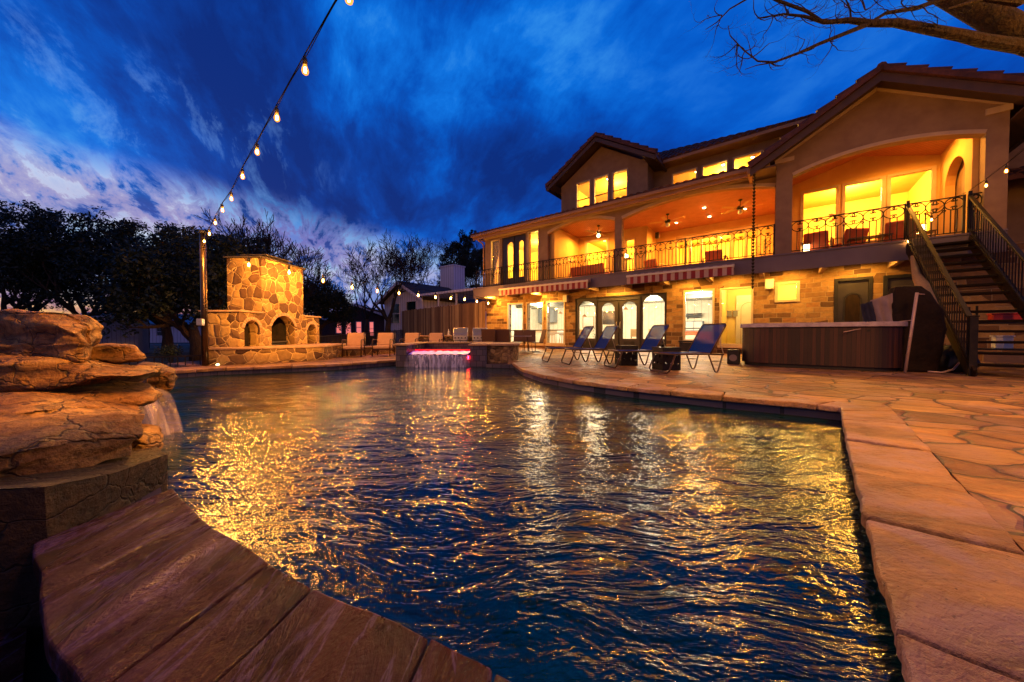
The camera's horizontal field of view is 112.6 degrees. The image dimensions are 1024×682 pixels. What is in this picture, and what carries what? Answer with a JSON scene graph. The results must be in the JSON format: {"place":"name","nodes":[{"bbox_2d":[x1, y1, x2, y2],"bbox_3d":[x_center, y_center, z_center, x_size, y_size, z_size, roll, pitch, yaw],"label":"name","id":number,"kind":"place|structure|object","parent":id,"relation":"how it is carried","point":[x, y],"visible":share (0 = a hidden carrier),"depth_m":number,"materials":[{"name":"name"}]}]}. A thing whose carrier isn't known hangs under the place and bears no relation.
{"place":"outdoors","nodes":[
{"label":"outdoors","id":0,"kind":"place"},
{"bbox_2d":[0,627,27,681],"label":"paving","id":1,"kind":"structure","parent":0,"point":[13,654],"depth_m":1.09,"materials":[{"name":"stone"}]},
{"bbox_2d":[80,312,200,342],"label":"neighbour house","id":2,"kind":"structure","parent":0,"point":[156,335],"depth_m":42.17,"materials":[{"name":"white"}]},
{"bbox_2d":[26,342,374,681],"bbox_3d":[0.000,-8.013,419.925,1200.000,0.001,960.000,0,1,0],"label":"ground","id":3,"kind":"structure","parent":0,"point":[39,669],"depth_m":1.19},
{"bbox_2d":[0,200,108,310],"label":"evergreen oak","id":4,"kind":"object","parent":3,"relation":"on","point":[26,204],"visible":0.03,"depth_m":23.79,"materials":[{"name":"green plant"}]},
{"bbox_2d":[0,406,167,640],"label":"stone plinth","id":5,"kind":"structure","parent":3,"relation":"on","point":[34,508],"depth_m":1.25,"materials":[{"name":"stone"}]},
{"bbox_2d":[0,391,144,477],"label":"boulder","id":6,"kind":"object","parent":5,"relation":"on","point":[46,431],"visible":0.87,"depth_m":1.58,"materials":[{"name":"stone"}]},
{"bbox_2d":[55,380,162,405],"bbox_3d":[-3.506,0.393,2.308,2.279,0.264,0.868,0,1,0],"label":"boulder","id":7,"kind":"object","parent":5,"relation":"on","point":[134,393],"visible":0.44,"depth_m":2.25,"materials":[{"name":"stone"}]},
{"bbox_2d":[0,353,163,392],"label":"boulder","id":8,"kind":"object","parent":7,"relation":"on","point":[26,374],"visible":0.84,"depth_m":2.09,"materials":[{"name":"stone"}]},
{"bbox_2d":[0,309,103,362],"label":"boulder","id":9,"kind":"object","parent":8,"relation":"on","point":[75,338],"visible":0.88,"depth_m":2.18,"materials":[{"name":"stone"}]},
{"bbox_2d":[90,343,146,363],"bbox_3d":[-2.955,0.092,2.542,0.580,0.149,0.271,0,1,0],"label":"boulder","id":10,"kind":"object","parent":8,"relation":"on","point":[113,353],"visible":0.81,"depth_m":2.46,"materials":[{"name":"stone"}]},
{"bbox_2d":[131,424,163,449],"bbox_3d":[-2.262,0.596,2.070,0.501,0.159,0.201,1,2,41],"label":"boulder","id":11,"kind":"object","parent":5,"relation":"on","point":[152,436],"visible":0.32,"depth_m":1.98,"materials":[{"name":"stone"}]},
{"bbox_2d":[0,219,184,347],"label":"evergreen oak","id":12,"kind":"object","parent":3,"relation":"on","point":[155,230],"visible":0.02,"depth_m":23.93,"materials":[{"name":"green plant"}]},
{"bbox_2d":[90,314,149,352],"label":"garden shed","id":13,"kind":"structure","parent":3,"relation":"on","point":[140,340],"depth_m":18.52,"materials":[{"name":"metal"}]},
{"bbox_2d":[54,217,215,353],"bbox_3d":[-19.175,-3.092,18.874,7.056,7.620,7.717,0,1,0],"label":"evergreen oak","id":14,"kind":"object","parent":3,"relation":"on","point":[91,258],"visible":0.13,"depth_m":16.58,"materials":[{"name":"green plant"}]},
{"bbox_2d":[121,355,200,366],"bbox_3d":[-8.370,0.631,7.319,2.850,0.700,0.042,-1,1,-30],"label":"iron fence","id":15,"kind":"object","parent":3,"relation":"on","point":[185,356],"visible":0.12,"depth_m":7.70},
{"bbox_2d":[82,225,252,360],"bbox_3d":[-13.463,-2.006,14.119,5.792,5.651,5.271,0,1,0],"label":"evergreen oak","id":16,"kind":"object","parent":3,"relation":"on","point":[153,283],"visible":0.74,"depth_m":12.99,"materials":[{"name":"green plant"}]},
{"bbox_2d":[152,338,183,362],"bbox_3d":[-12.634,0.369,12.532,0.854,0.984,1.190,-1,2,-39],"label":"shrub","id":17,"kind":"object","parent":3,"relation":"on","point":[168,352],"visible":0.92,"depth_m":12.38,"materials":[{"name":"green plant"}]},
{"bbox_2d":[196,229,208,365],"bbox_3d":[-6.950,-0.774,7.668,0.132,3.455,0.206,0,1,0],"label":"light pole","id":18,"kind":"object","parent":3,"relation":"on","point":[202,322],"visible":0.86,"depth_m":7.66,"materials":[{"name":"black metal"}]},
{"bbox_2d":[203,0,352,242],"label":"string lights","id":19,"kind":"object","parent":18,"relation":"hanging from","point":[304,69],"visible":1,"depth_m":3.33,"materials":[{"name":"rubber"}]},
{"bbox_2d":[207,236,488,304],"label":"string lights","id":20,"kind":"object","parent":18,"relation":"hanging from","point":[289,273],"visible":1,"depth_m":10.27,"materials":[{"name":"rubber"}]},
{"bbox_2d":[145,231,309,309],"bbox_3d":[-16.291,-2.815,19.998,6.305,7.148,6.708,0,1,0],"label":"evergreen oak","id":21,"kind":"object","parent":3,"relation":"on","point":[253,242],"visible":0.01,"depth_m":20.03,"materials":[{"name":"green plant"}]},
{"bbox_2d":[303,274,358,342],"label":"evergreen oak","id":22,"kind":"object","parent":3,"relation":"on","point":[323,301],"visible":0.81,"depth_m":26.54,"materials":[{"name":"green plant"}]},
{"bbox_2d":[319,330,402,345],"bbox_3d":[-7.849,-0.070,19.847,0.040,1.416,15.025,0,1,-6],"label":"iron fence","id":23,"kind":"object","parent":3,"relation":"on","point":[400,333],"visible":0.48,"depth_m":18.78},
{"bbox_2d":[334,248,403,344],"bbox_3d":[-13.730,-4.024,32.887,7.385,8.878,6.643,-1,1,-33],"label":"bare tree","id":24,"kind":"object","parent":3,"relation":"on","point":[367,318],"visible":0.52,"depth_m":32.81,"materials":[{"name":"brown plant"}]},
{"bbox_2d":[343,229,436,332],"bbox_3d":[-9.083,-3.920,28.077,7.115,8.988,8.002,0,1,6],"label":"bare tree","id":25,"kind":"object","parent":3,"relation":"on","point":[386,268],"visible":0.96,"depth_m":26.85,"materials":[{"name":"brown plant"}]},
{"bbox_2d":[373,233,465,287],"bbox_3d":[-9.677,-5.717,36.194,9.475,12.120,9.435,0,1,10],"label":"bare tree","id":26,"kind":"object","parent":3,"relation":"on","point":[423,254],"visible":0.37,"depth_m":35.02,"materials":[{"name":"brown plant"}]},
{"bbox_2d":[375,264,485,343],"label":"neighbour house","id":27,"kind":"structure","parent":3,"relation":"on","point":[452,279],"depth_m":28.54,"materials":[{"name":"white"}]},
{"bbox_2d":[390,303,399,323],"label":"window","id":28,"kind":"structure","parent":27,"relation":"in","point":[396,312],"depth_m":28.91,"materials":[{"name":"white"}]},
{"bbox_2d":[402,301,485,342],"bbox_3d":[-5.210,-0.889,23.655,0.100,2.990,11.236,-1,2,-42],"label":"wooden fence","id":29,"kind":"object","parent":3,"relation":"on","point":[444,319],"visible":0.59,"depth_m":22.75,"materials":[{"name":"wood"}]},
{"bbox_2d":[431,236,484,287],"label":"bare tree","id":30,"kind":"object","parent":3,"relation":"on","point":[460,263],"visible":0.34,"depth_m":35.92,"materials":[{"name":"brown plant"}]},
{"bbox_2d":[436,229,484,288],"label":"evergreen oak","id":31,"kind":"object","parent":3,"relation":"on","point":[460,248],"visible":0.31,"depth_m":37.92,"materials":[{"name":"green plant"}]},
{"bbox_2d":[684,0,1023,76],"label":"overhanging tree","id":32,"kind":"object","parent":3,"relation":"on","point":[997,25],"visible":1,"depth_m":3.77,"materials":[{"name":"brown plant"}]},
{"bbox_3d":[-4.855,0.672,3.003,3.321,0.853,0.989,0,1,0],"label":"boulder","id":33,"kind":"object","parent":3,"relation":"on","visible":0},
{"bbox_2d":[137,362,177,392],"bbox_3d":[-3.422,0.345,3.256,0.783,0.298,0.270,1,1,30],"label":"boulder","id":34,"kind":"object","parent":33,"relation":"on","point":[165,382],"visible":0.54,"depth_m":3.09,"materials":[{"name":"stone"}]},
{"bbox_2d":[149,344,374,352],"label":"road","id":35,"kind":"structure","parent":0,"point":[185,351],"depth_m":22.39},
{"bbox_2d":[0,200,112,312],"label":"evergreen oak","id":36,"kind":"object","parent":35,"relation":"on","point":[6,250],"visible":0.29,"depth_m":18.09,"materials":[{"name":"green plant"}]},
{"bbox_2d":[0,205,148,316],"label":"evergreen oak","id":37,"kind":"object","parent":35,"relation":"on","point":[45,252],"visible":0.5,"depth_m":17.48,"materials":[{"name":"green plant"}]},
{"bbox_2d":[194,204,295,264],"bbox_3d":[-17.495,-4.345,23.580,5.103,9.922,8.676,-1,1,-23],"label":"bare tree","id":38,"kind":"object","parent":35,"relation":"on","point":[266,239],"visible":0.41,"depth_m":22.06,"materials":[{"name":"brown plant"}]},
{"bbox_2d":[230,231,335,307],"bbox_3d":[-14.865,-3.068,21.934,6.839,7.443,8.195,-1,2,-43],"label":"bare tree","id":39,"kind":"object","parent":35,"relation":"on","point":[298,262],"visible":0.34,"depth_m":22.84,"materials":[{"name":"brown plant"}]},
{"bbox_2d":[322,303,384,343],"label":"neighbour house","id":40,"kind":"structure","parent":0,"point":[376,321],"depth_m":37.99,"materials":[{"name":"brick"}]},
{"bbox_2d":[0,0,1023,313],"label":"sky","id":41,"kind":"structure","parent":0,"point":[432,120],"materials":[{"name":"blue"}]},
{"bbox_2d":[158,365,904,681],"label":"water","id":42,"kind":"structure","parent":0,"point":[511,524],"depth_m":1.62,"materials":[{"name":"liquid"}]},
{"bbox_2d":[536,330,562,342],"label":"kitchen island","id":43,"kind":"structure","parent":0,"point":[556,340],"depth_m":19.79,"materials":[{"name":"white paint"}]},
{"bbox_2d":[167,347,1023,551],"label":"deck paving","id":44,"kind":"structure","parent":0,"point":[967,430],"depth_m":4.21,"materials":[{"name":"stone"}]},
{"bbox_2d":[198,254,320,347],"bbox_3d":[-6.981,-0.931,9.828,1.050,2.875,3.200,0,1,3],"label":"stone fireplace","id":45,"kind":"object","parent":44,"relation":"on","point":[265,300],"visible":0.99,"depth_m":9.00,"materials":[{"name":"stone"}]},
{"bbox_2d":[209,343,345,364],"bbox_3d":[-5.945,0.326,9.494,1.703,0.415,3.811,0,1,13],"label":"stone hearth","id":46,"kind":"object","parent":44,"relation":"on","point":[267,354],"visible":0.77,"depth_m":8.51,"materials":[{"name":"stone"}]},
{"bbox_2d":[342,333,365,356],"bbox_3d":[-4.988,0.115,10.794,0.575,0.751,0.713,0,1,-12],"label":"patio chair","id":47,"kind":"object","parent":44,"relation":"on","point":[355,341],"visible":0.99,"depth_m":10.91,"materials":[{"name":"fabric"}]},
{"bbox_2d":[343,346,395,355],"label":"stone wall","id":48,"kind":"structure","parent":44,"relation":"on","point":[368,350],"depth_m":11.63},
{"bbox_2d":[372,333,394,355],"bbox_3d":[-4.184,0.107,11.145,0.575,0.751,0.713,0,1,-6],"label":"patio chair","id":49,"kind":"object","parent":44,"relation":"on","point":[385,341],"visible":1,"depth_m":11.26,"materials":[{"name":"fabric"}]},
{"bbox_2d":[399,333,420,342],"bbox_3d":[-3.680,0.081,12.345,0.575,0.751,0.713,0,1,0],"label":"patio chair","id":50,"kind":"object","parent":44,"relation":"on","point":[411,337],"visible":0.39,"depth_m":12.51,"materials":[{"name":"beige fabric"}]},
{"bbox_2d":[424,333,444,341],"bbox_3d":[-2.797,0.082,12.295,0.575,0.751,0.713,0,1,4],"label":"patio chair","id":51,"kind":"object","parent":44,"relation":"on","point":[436,337],"visible":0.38,"depth_m":12.46,"materials":[{"name":"beige fabric"}]},
{"bbox_2d":[393,342,491,366],"bbox_3d":[-1.860,0.527,10.010,2.480,0.950,2.507,0,1,0],"label":"raised spa","id":52,"kind":"object","parent":44,"relation":"on","point":[473,354],"visible":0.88,"depth_m":9.03,"materials":[{"name":"stone"}]},
{"bbox_2d":[420,335,473,341],"bbox_3d":[-2.225,0.105,13.330,2.650,0.650,0.850,0,1,0],"label":"grill counter","id":53,"kind":"object","parent":44,"relation":"on","point":[448,338],"visible":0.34,"depth_m":12.95,"materials":[{"name":"stone"}]},
{"bbox_2d":[453,328,467,341],"bbox_3d":[-1.949,-0.052,12.987,0.540,0.899,0.591,0,1,-4],"label":"gas grill","id":54,"kind":"object","parent":44,"relation":"on","point":[460,334],"visible":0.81,"depth_m":12.80,"materials":[{"name":"metal"}]},
{"bbox_2d":[481,329,495,341],"bbox_3d":[-0.809,0.002,12.550,0.528,0.875,0.597,0,1,10],"label":"dining chair","id":55,"kind":"object","parent":44,"relation":"on","point":[488,335],"visible":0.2,"depth_m":12.31,"materials":[{"name":"brown wicker"}]},
{"bbox_2d":[495,329,509,341],"bbox_3d":[-0.308,0.001,12.599,0.528,0.875,0.597,0,1,8],"label":"dining chair","id":56,"kind":"object","parent":44,"relation":"on","point":[502,335],"visible":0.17,"depth_m":12.36,"materials":[{"name":"wicker"}]},
{"bbox_2d":[487,342,520,362],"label":"ledger stone wall","id":57,"kind":"structure","parent":44,"relation":"on","point":[501,352],"depth_m":9.05,"materials":[{"name":"stone"}]},
{"bbox_2d":[32,359,1023,681],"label":"swimming pool","id":58,"kind":"structure","parent":44,"relation":"in","point":[158,585],"depth_m":0.95,"materials":[{"name":"stone"}]},
{"bbox_2d":[523,330,535,350],"bbox_3d":[0.724,-0.036,14.257,0.528,0.875,0.597,0,1,4],"label":"dining chair","id":59,"kind":"object","parent":44,"relation":"on","point":[532,334],"visible":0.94,"depth_m":14.46,"materials":[{"name":"wicker"}]},
{"bbox_2d":[542,326,593,361],"bbox_3d":[1.428,0.070,8.811,1.215,0.912,0.611,0,1,-10],"label":"sun lounger","id":60,"kind":"object","parent":44,"relation":"on","point":[583,336],"visible":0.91,"depth_m":8.85,"materials":[{"name":"fabric"}]},
{"bbox_2d":[561,325,617,364],"bbox_3d":[1.845,0.084,8.149,1.215,0.912,0.611,0,1,-12],"label":"sun lounger","id":61,"kind":"object","parent":44,"relation":"on","point":[605,337],"visible":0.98,"depth_m":8.20,"materials":[{"name":"fabric"}]},
{"bbox_2d":[615,345,637,365],"bbox_3d":[2.620,0.325,7.839,0.400,0.450,0.400,0,1,-5],"label":"side table","id":62,"kind":"object","parent":44,"relation":"on","point":[628,359],"visible":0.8,"depth_m":7.66,"materials":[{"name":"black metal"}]},
{"bbox_2d":[604,324,668,367],"bbox_3d":[2.668,0.102,7.351,1.215,0.912,0.611,0,1,-10],"label":"sun lounger","id":63,"kind":"object","parent":44,"relation":"on","point":[655,336],"visible":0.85,"depth_m":7.44,"materials":[{"name":"fabric"}]},
{"bbox_2d":[652,347,680,369],"bbox_3d":[3.100,0.346,6.869,0.400,0.450,0.400,0,1,-8],"label":"side table","id":64,"kind":"object","parent":44,"relation":"on","point":[661,359],"visible":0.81,"depth_m":6.70,"materials":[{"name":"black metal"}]},
{"bbox_2d":[649,323,726,373],"bbox_3d":[3.285,0.122,6.410,1.215,0.912,0.611,0,1,-12],"label":"sun lounger","id":65,"kind":"object","parent":44,"relation":"on","point":[707,338],"visible":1,"depth_m":6.43,"materials":[{"name":"fabric"}]},
{"bbox_2d":[727,349,739,363],"bbox_3d":[5.298,0.373,8.157,0.240,0.340,0.308,1,2,38],"label":"floor speaker","id":66,"kind":"object","parent":44,"relation":"on","point":[733,356],"visible":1,"depth_m":8.04,"materials":[{"name":"black plastic"}]},
{"bbox_2d":[471,61,1023,362],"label":"house","id":67,"kind":"structure","parent":44,"relation":"on","point":[883,134],"depth_m":11.68,"materials":[{"name":"stone"}]},
{"bbox_2d":[490,238,499,284],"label":"window","id":68,"kind":"structure","parent":67,"relation":"in","point":[494,244],"depth_m":18.02,"materials":[{"name":"yellow glass"}]},
{"bbox_2d":[502,233,525,284],"bbox_3d":[0.123,-4.046,17.243,1.490,2.480,0.110,1,2,38],"label":"double door","id":69,"kind":"structure","parent":67,"relation":"in","point":[516,240],"depth_m":17.17,"materials":[{"name":"wood"}]},
{"bbox_2d":[507,302,523,343],"bbox_3d":[0.204,-0.944,18.090,1.072,2.152,0.120,1,2,38],"label":"window","id":70,"kind":"structure","parent":67,"relation":"in","point":[508,304],"depth_m":18.21,"materials":[{"name":"white metal"}]},
{"bbox_2d":[527,229,538,281],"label":"window","id":71,"kind":"structure","parent":67,"relation":"in","point":[528,233],"depth_m":16.60,"materials":[{"name":"yellow glass"}]},
{"bbox_2d":[526,301,543,343],"bbox_3d":[1.175,-0.922,17.333,1.052,2.142,0.120,1,2,38],"label":"window","id":72,"kind":"structure","parent":67,"relation":"in","point":[542,302],"depth_m":17.19,"materials":[{"name":"white metal"}]},
{"bbox_2d":[499,279,590,295],"bbox_3d":[1.321,-2.419,15.559,4.790,0.400,0.330,1,2,38],"label":"awning","id":73,"kind":"object","parent":67,"relation":"attached to","point":[574,284],"visible":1,"depth_m":15.22,"materials":[{"name":"multicoloured fabric"}]},
{"bbox_2d":[538,308,557,322],"bbox_3d":[2.364,-1.672,22.608,1.200,0.900,0.510,1,2,38],"label":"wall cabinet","id":74,"kind":"object","parent":67,"relation":"attached to","point":[553,315],"depth_m":22.24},
{"bbox_2d":[546,300,564,344],"bbox_3d":[2.130,-0.896,16.591,1.072,2.122,0.120,1,2,38],"label":"window","id":75,"kind":"structure","parent":67,"relation":"in","point":[547,302],"depth_m":16.79,"materials":[{"name":"white metal"}]},
{"bbox_2d":[569,263,611,277],"bbox_3d":[3.685,-3.145,16.136,1.918,0.771,0.803,1,2,43],"label":"porch sofa","id":76,"kind":"object","parent":67,"relation":"on","point":[583,270],"visible":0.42,"depth_m":15.80,"materials":[{"name":"fabric"}]},
{"bbox_2d":[585,237,608,271],"bbox_3d":[4.316,-4.183,17.353,1.270,1.970,0.120,1,2,38],"label":"window","id":77,"kind":"structure","parent":67,"relation":"in","point":[606,238],"depth_m":17.16,"materials":[{"name":"yellow glass"}]},
{"bbox_2d":[603,311,614,323],"bbox_3d":[5.704,-1.381,20.271,0.920,0.780,0.105,1,2,38],"label":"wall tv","id":78,"kind":"object","parent":67,"relation":"attached to","point":[608,317],"depth_m":20.21,"materials":[{"name":"multicoloured glass"}]},
{"bbox_2d":[575,292,666,350],"bbox_3d":[4.549,-0.790,14.729,3.990,2.320,0.152,1,2,38],"label":"french door","id":79,"kind":"structure","parent":67,"relation":"in","point":[618,302],"depth_m":14.69,"materials":[{"name":"brown metal"}]},
{"bbox_2d":[476,224,774,287],"bbox_3d":[3.124,-3.232,14.537,12.814,0.970,0.067,1,2,38],"label":"balcony railing","id":80,"kind":"object","parent":67,"relation":"on","point":[655,249],"visible":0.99,"depth_m":13.16,"materials":[{"name":"metal"}]},
{"bbox_2d":[626,264,734,283],"bbox_3d":[5.811,-2.343,12.065,3.470,0.400,0.330,1,2,38],"label":"awning","id":81,"kind":"object","parent":67,"relation":"attached to","point":[707,271],"visible":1,"depth_m":11.82,"materials":[{"name":"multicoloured fabric"}]},
{"bbox_2d":[686,321,703,330],"bbox_3d":[9.262,-0.757,17.326,0.800,0.500,0.405,1,2,38],"label":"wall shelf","id":82,"kind":"object","parent":67,"relation":"attached to","point":[693,324],"depth_m":17.18,"materials":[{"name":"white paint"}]},
{"bbox_2d":[683,288,714,340],"bbox_3d":[6.995,-0.954,12.802,1.042,1.942,0.120,1,2,38],"label":"window","id":83,"kind":"structure","parent":67,"relation":"in","point":[713,289],"depth_m":12.90,"materials":[{"name":"white metal"}]},
{"bbox_2d":[702,249,728,262],"bbox_3d":[7.894,-3.082,13.242,0.769,0.771,0.803,1,2,43],"label":"porch armchair","id":84,"kind":"object","parent":67,"relation":"on","point":[715,254],"visible":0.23,"depth_m":12.97,"materials":[{"name":"brown wood"}]},
{"bbox_2d":[676,224,757,265],"bbox_3d":[9.239,-3.890,15.599,3.240,2.260,0.070,1,2,38],"label":"sliding door","id":85,"kind":"structure","parent":67,"relation":"in","point":[756,225],"depth_m":15.40,"materials":[{"name":"glass"}]},
{"bbox_2d":[719,286,753,345],"bbox_3d":[7.926,-0.868,12.080,1.002,2.062,0.120,1,2,38],"label":"door","id":86,"kind":"structure","parent":67,"relation":"in","point":[746,287],"depth_m":12.11,"materials":[{"name":"wood"}]},
{"bbox_2d":[721,199,762,214],"bbox_3d":[8.567,-5.008,12.726,1.303,0.540,1.369,1,1,32],"label":"ceiling fan","id":87,"kind":"object","parent":67,"relation":"hanging from","point":[740,209],"visible":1,"depth_m":12.71,"materials":[{"name":"wood"}]},
{"bbox_2d":[736,295,750,343],"bbox_3d":[9.526,-0.724,13.756,0.840,2.250,0.075,1,2,38],"label":"interior door","id":88,"kind":"structure","parent":67,"relation":"attached to","point":[743,304],"depth_m":13.86,"materials":[{"name":"beige wood"}]},
{"bbox_2d":[736,295,750,343],"bbox_3d":[9.530,-0.724,13.762,0.840,2.250,0.060,1,2,38],"label":"door leaf","id":89,"kind":"structure","parent":88,"relation":"in","point":[744,315],"depth_m":13.86,"materials":[{"name":"beige wood"}]},
{"bbox_2d":[751,174,755,288],"bbox_3d":[7.531,-3.482,10.644,0.089,3.740,0.089,-1,1,-30],"label":"rain chain","id":90,"kind":"object","parent":67,"relation":"hanging from","point":[753,232],"visible":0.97,"depth_m":10.63,"materials":[{"name":"metal"}]},
{"bbox_2d":[775,281,799,302],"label":"window","id":91,"kind":"structure","parent":67,"relation":"in","point":[797,299],"depth_m":11.12,"materials":[{"name":"white wood"}]},
{"bbox_2d":[800,230,834,251],"bbox_3d":[9.751,-3.031,10.911,0.803,0.771,0.768,-1,2,-42],"label":"porch armchair","id":92,"kind":"object","parent":67,"relation":"on","point":[816,239],"visible":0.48,"depth_m":10.66,"materials":[{"name":"brown wood"}]},
{"bbox_2d":[800,184,839,250],"bbox_3d":[10.623,-4.228,11.809,1.006,2.076,0.120,1,2,38],"label":"window","id":93,"kind":"structure","parent":67,"relation":"in","point":[837,187],"depth_m":11.64,"materials":[{"name":"white wood"}]},
{"bbox_2d":[791,203,905,251],"bbox_3d":[9.402,-3.126,9.652,2.344,0.970,0.061,1,2,38],"label":"balcony railing","id":94,"kind":"object","parent":67,"relation":"on","point":[863,219],"visible":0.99,"depth_m":9.52,"materials":[{"name":"metal"}]},
{"bbox_2d":[828,228,870,247],"bbox_3d":[10.447,-3.025,10.628,0.768,0.771,0.804,0,1,8],"label":"porch armchair","id":95,"kind":"object","parent":67,"relation":"on","point":[853,233],"visible":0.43,"depth_m":10.30,"materials":[{"name":"brown wood"}]},
{"bbox_2d":[834,276,872,321],"bbox_3d":[10.256,-0.719,10.289,0.830,2.370,0.130,1,2,38],"label":"door","id":96,"kind":"structure","parent":67,"relation":"in","point":[849,293],"depth_m":10.30,"materials":[{"name":"wood"}]},
{"bbox_2d":[841,175,885,242],"bbox_3d":[11.460,-4.214,11.158,1.006,2.076,0.120,1,2,38],"label":"window","id":97,"kind":"structure","parent":67,"relation":"in","point":[883,178],"depth_m":10.99,"materials":[{"name":"white wood"}]},
{"bbox_2d":[878,219,915,242],"bbox_3d":[11.134,-3.008,9.834,0.768,0.771,0.803,1,2,43],"label":"porch armchair","id":98,"kind":"object","parent":67,"relation":"on","point":[900,231],"visible":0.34,"depth_m":9.65,"materials":[{"name":"brown wood"}]},
{"bbox_2d":[883,274,913,295],"bbox_3d":[11.031,-0.701,9.685,0.740,2.360,0.130,1,2,38],"label":"door","id":99,"kind":"structure","parent":67,"relation":"in","point":[889,281],"depth_m":9.73,"materials":[{"name":"wood"}]},
{"bbox_2d":[886,165,936,235],"bbox_3d":[12.272,-4.200,10.525,1.006,2.076,0.120,1,2,38],"label":"window","id":100,"kind":"structure","parent":67,"relation":"in","point":[933,169],"depth_m":10.30,"materials":[{"name":"white wood"}]},
{"bbox_2d":[910,194,965,237],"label":"stair gate","id":101,"kind":"structure","parent":67,"relation":"on","point":[963,198],"depth_m":8.55,"materials":[{"name":"metal"}]},
{"bbox_2d":[740,321,907,371],"bbox_3d":[6.898,0.077,7.856,2.680,0.945,2.300,1,2,38],"label":"hot tub","id":102,"kind":"object","parent":44,"relation":"on","point":[872,346],"visible":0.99,"depth_m":6.89,"materials":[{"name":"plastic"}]},
{"bbox_2d":[844,285,946,371],"bbox_3d":[7.328,-0.245,6.656,1.690,1.640,0.463,0,1,14],"label":"spa cover","id":103,"kind":"object","parent":44,"relation":"on","point":[929,329],"visible":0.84,"depth_m":6.41,"materials":[{"name":"fabric"}]},
{"bbox_2d":[903,292,924,372],"bbox_3d":[7.371,-0.148,6.235,0.296,1.468,0.081,0,1,11],"label":"leaning pole","id":104,"kind":"object","parent":44,"relation":"on","point":[911,332],"visible":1,"depth_m":6.24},
{"bbox_2d":[938,345,979,371],"bbox_3d":[8.450,0.327,6.562,0.648,0.500,0.549,0,1,0],"label":"rubbish bag","id":105,"kind":"object","parent":44,"relation":"on","point":[949,360],"visible":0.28,"depth_m":6.43,"materials":[{"name":"black plastic"}]},
{"bbox_2d":[905,190,1023,376],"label":"staircase","id":106,"kind":"structure","parent":44,"relation":"on","point":[967,356],"depth_m":6.97,"materials":[{"name":"wood"}]},
{"bbox_2d":[910,255,937,302],"bbox_3d":[9.156,-1.166,7.573,0.259,1.770,1.782,1,2,41],"label":"draped cloth","id":107,"kind":"object","parent":106,"relation":"hanging from","point":[918,278],"visible":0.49,"depth_m":7.78,"materials":[{"name":"brown fabric"}]},
{"bbox_2d":[968,306,1023,350],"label":"storage shelf","id":108,"kind":"object","parent":44,"relation":"on","point":[976,307],"visible":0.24,"depth_m":6.96,"materials":[{"name":"black metal"}]},
{"bbox_2d":[989,335,1015,348],"bbox_3d":[10.127,0.021,7.053,0.250,0.270,0.250,1,2,38],"label":"paint bucket","id":109,"kind":"object","parent":108,"relation":"on","point":[1002,338],"visible":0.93,"depth_m":6.98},
{"bbox_2d":[986,313,1021,319],"bbox_3d":[10.166,-0.479,7.011,0.450,0.190,0.270,1,2,38],"label":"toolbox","id":110,"kind":"object","parent":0,"point":[1003,316],"visible":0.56,"depth_m":6.96,"materials":[{"name":"red plastic"}]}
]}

